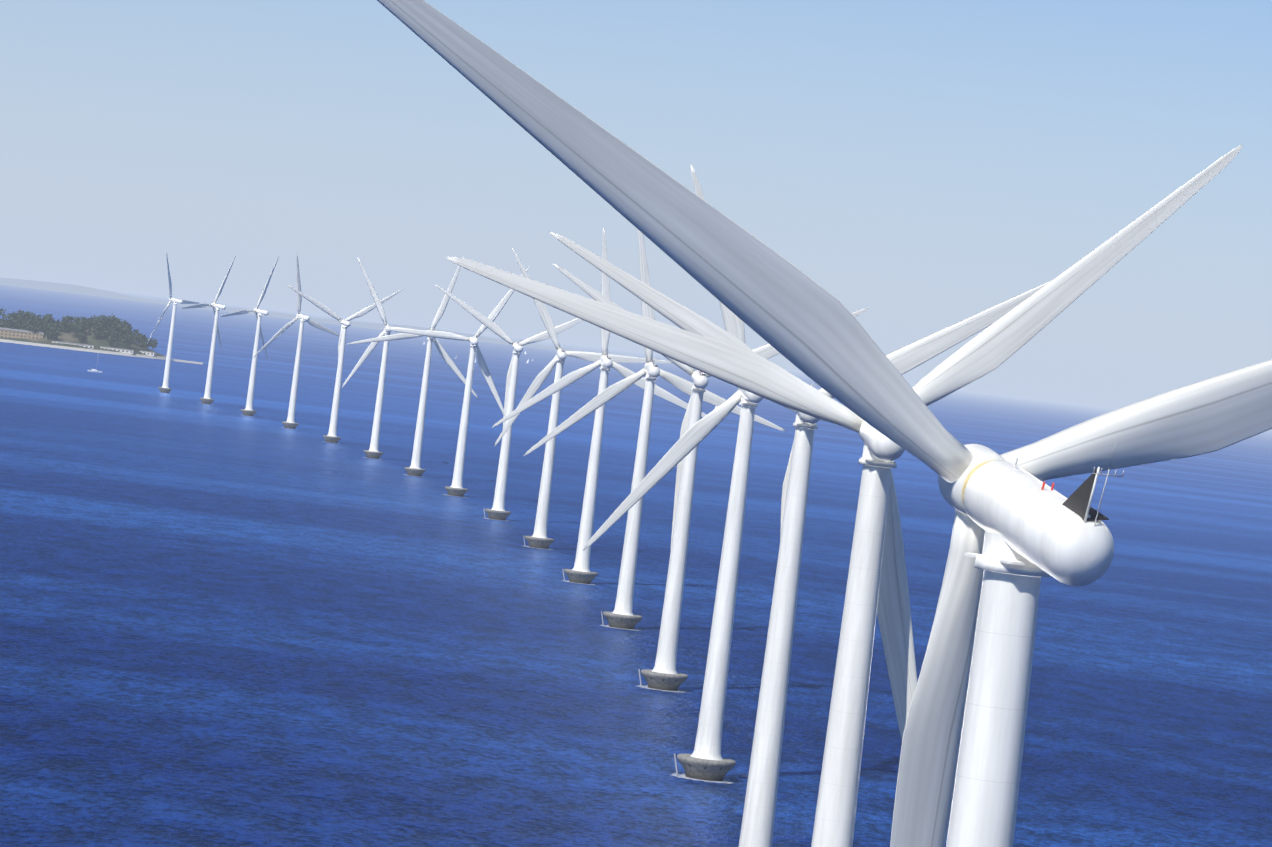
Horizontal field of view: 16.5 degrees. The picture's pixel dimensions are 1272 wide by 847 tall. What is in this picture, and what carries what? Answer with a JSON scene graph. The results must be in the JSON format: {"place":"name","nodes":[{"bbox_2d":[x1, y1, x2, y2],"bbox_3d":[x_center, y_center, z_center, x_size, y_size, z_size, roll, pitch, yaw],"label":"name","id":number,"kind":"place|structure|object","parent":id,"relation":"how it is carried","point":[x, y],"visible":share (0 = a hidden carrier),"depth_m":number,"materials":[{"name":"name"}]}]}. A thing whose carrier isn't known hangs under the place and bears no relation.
{"place":"outdoors","nodes":[
{"label":"outdoors","id":0,"kind":"place"},
{"bbox_2d":[0,322,165,356],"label":"land","id":1,"kind":"structure","parent":0,"point":[95,341],"depth_m":4476.72,"materials":[{"name":"green plant"}]},
{"bbox_2d":[0,308,157,350],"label":"trees","id":2,"kind":"object","parent":1,"relation":"on","point":[47,324],"visible":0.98,"depth_m":4502.75,"materials":[{"name":"green plant"}]},
{"bbox_2d":[0,339,202,364],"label":"beach","id":3,"kind":"structure","parent":0,"point":[86,350],"depth_m":4450.33,"materials":[{"name":"beige sand"}]},
{"bbox_2d":[0,327,155,355],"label":"fort island buildings","id":4,"kind":"structure","parent":3,"relation":"on","point":[10,333],"depth_m":4456.00,"materials":[{"name":"brown brick"}]},
{"bbox_2d":[0,278,595,352],"bbox_3d":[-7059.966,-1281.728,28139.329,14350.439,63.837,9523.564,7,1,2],"label":"coast land","id":5,"kind":"structure","parent":0,"point":[58,287],"depth_m":26157.63,"materials":[{"name":"grey"}]},
{"bbox_2d":[0,276,1271,846],"bbox_3d":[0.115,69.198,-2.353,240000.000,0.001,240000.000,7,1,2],"label":"sea","id":6,"kind":"structure","parent":0,"point":[224,622],"depth_m":1097.41,"materials":[{"name":"liquid"}]},
{"bbox_2d":[88,359,102,372],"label":"boat","id":7,"kind":"object","parent":6,"relation":"on","point":[93,370],"visible":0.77,"depth_m":3450.45,"materials":[{"name":"white"}]},
{"bbox_2d":[147,252,198,393],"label":"wind turbine","id":8,"kind":"object","parent":6,"relation":"in","point":[164,388],"visible":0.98,"depth_m":3023.46,"materials":[{"name":"white paint"}]},
{"bbox_2d":[181,256,235,404],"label":"wind turbine","id":9,"kind":"object","parent":6,"relation":"in","point":[206,399],"visible":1,"depth_m":2849.77,"materials":[{"name":"white paint"}]},
{"bbox_2d":[220,256,278,415],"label":"wind turbine","id":10,"kind":"object","parent":6,"relation":"in","point":[248,410],"visible":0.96,"depth_m":2675.09,"materials":[{"name":"white paint"}]},
{"bbox_2d":[253,254,346,428],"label":"wind turbine","id":11,"kind":"object","parent":6,"relation":"in","point":[289,423],"visible":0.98,"depth_m":2499.55,"materials":[{"name":"white paint"}]},
{"bbox_2d":[287,285,402,443],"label":"wind turbine","id":12,"kind":"object","parent":6,"relation":"in","point":[331,437],"visible":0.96,"depth_m":2323.44,"materials":[{"name":"white paint"}]},
{"bbox_2d":[341,257,416,458],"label":"wind turbine","id":13,"kind":"object","parent":6,"relation":"in","point":[373,452],"visible":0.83,"depth_m":2146.80,"materials":[{"name":"white paint"}]},
{"bbox_2d":[348,256,478,476],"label":"wind turbine","id":14,"kind":"object","parent":6,"relation":"in","point":[414,469],"visible":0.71,"depth_m":1969.65,"materials":[{"name":"white paint"}]},
{"bbox_2d":[384,267,528,496],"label":"wind turbine","id":15,"kind":"object","parent":6,"relation":"in","point":[456,488],"visible":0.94,"depth_m":1791.76,"materials":[{"name":"white paint"}]},
{"bbox_2d":[436,285,583,520],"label":"wind turbine","id":16,"kind":"object","parent":6,"relation":"in","point":[497,511],"visible":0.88,"depth_m":1612.77,"materials":[{"name":"white paint"}]},
{"bbox_2d":[494,248,671,549],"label":"wind turbine","id":17,"kind":"object","parent":6,"relation":"in","point":[538,539],"visible":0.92,"depth_m":1434.25,"materials":[{"name":"white paint"}]},
{"bbox_2d":[491,228,705,584],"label":"wind turbine","id":18,"kind":"object","parent":6,"relation":"in","point":[580,572],"visible":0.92,"depth_m":1254.90,"materials":[{"name":"white paint"}]},
{"bbox_2d":[524,230,786,630],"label":"wind turbine","id":19,"kind":"object","parent":6,"relation":"in","point":[622,616],"visible":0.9,"depth_m":1075.37,"materials":[{"name":"white paint"}]},
{"bbox_2d":[583,165,823,783],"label":"wind turbine","id":20,"kind":"object","parent":6,"relation":"in","point":[704,761],"visible":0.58,"depth_m":715.52,"materials":[{"name":"white paint"}]},
{"bbox_2d":[553,264,869,692],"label":"wind turbine","id":21,"kind":"object","parent":6,"relation":"in","point":[663,675],"visible":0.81,"depth_m":895.30,"materials":[{"name":"white paint"}]},
{"bbox_2d":[549,232,1051,846],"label":"wind turbine","id":22,"kind":"object","parent":6,"relation":"in","point":[757,826],"visible":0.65,"depth_m":535.75,"materials":[{"name":"white paint"}]},
{"bbox_2d":[377,0,1271,846],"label":"wind turbine","id":23,"kind":"object","parent":6,"relation":"in","point":[1021,528],"visible":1,"depth_m":175.37,"materials":[{"name":"white paint"}]},
{"bbox_2d":[446,144,1242,846],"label":"wind turbine","id":24,"kind":"object","parent":6,"relation":"in","point":[878,578],"visible":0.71,"depth_m":357.95,"materials":[{"name":"white paint"}]},
{"bbox_2d":[0,0,1271,407],"label":"sky","id":25,"kind":"structure","parent":0,"point":[931,166],"materials":[{"name":"blue"}]}
]}

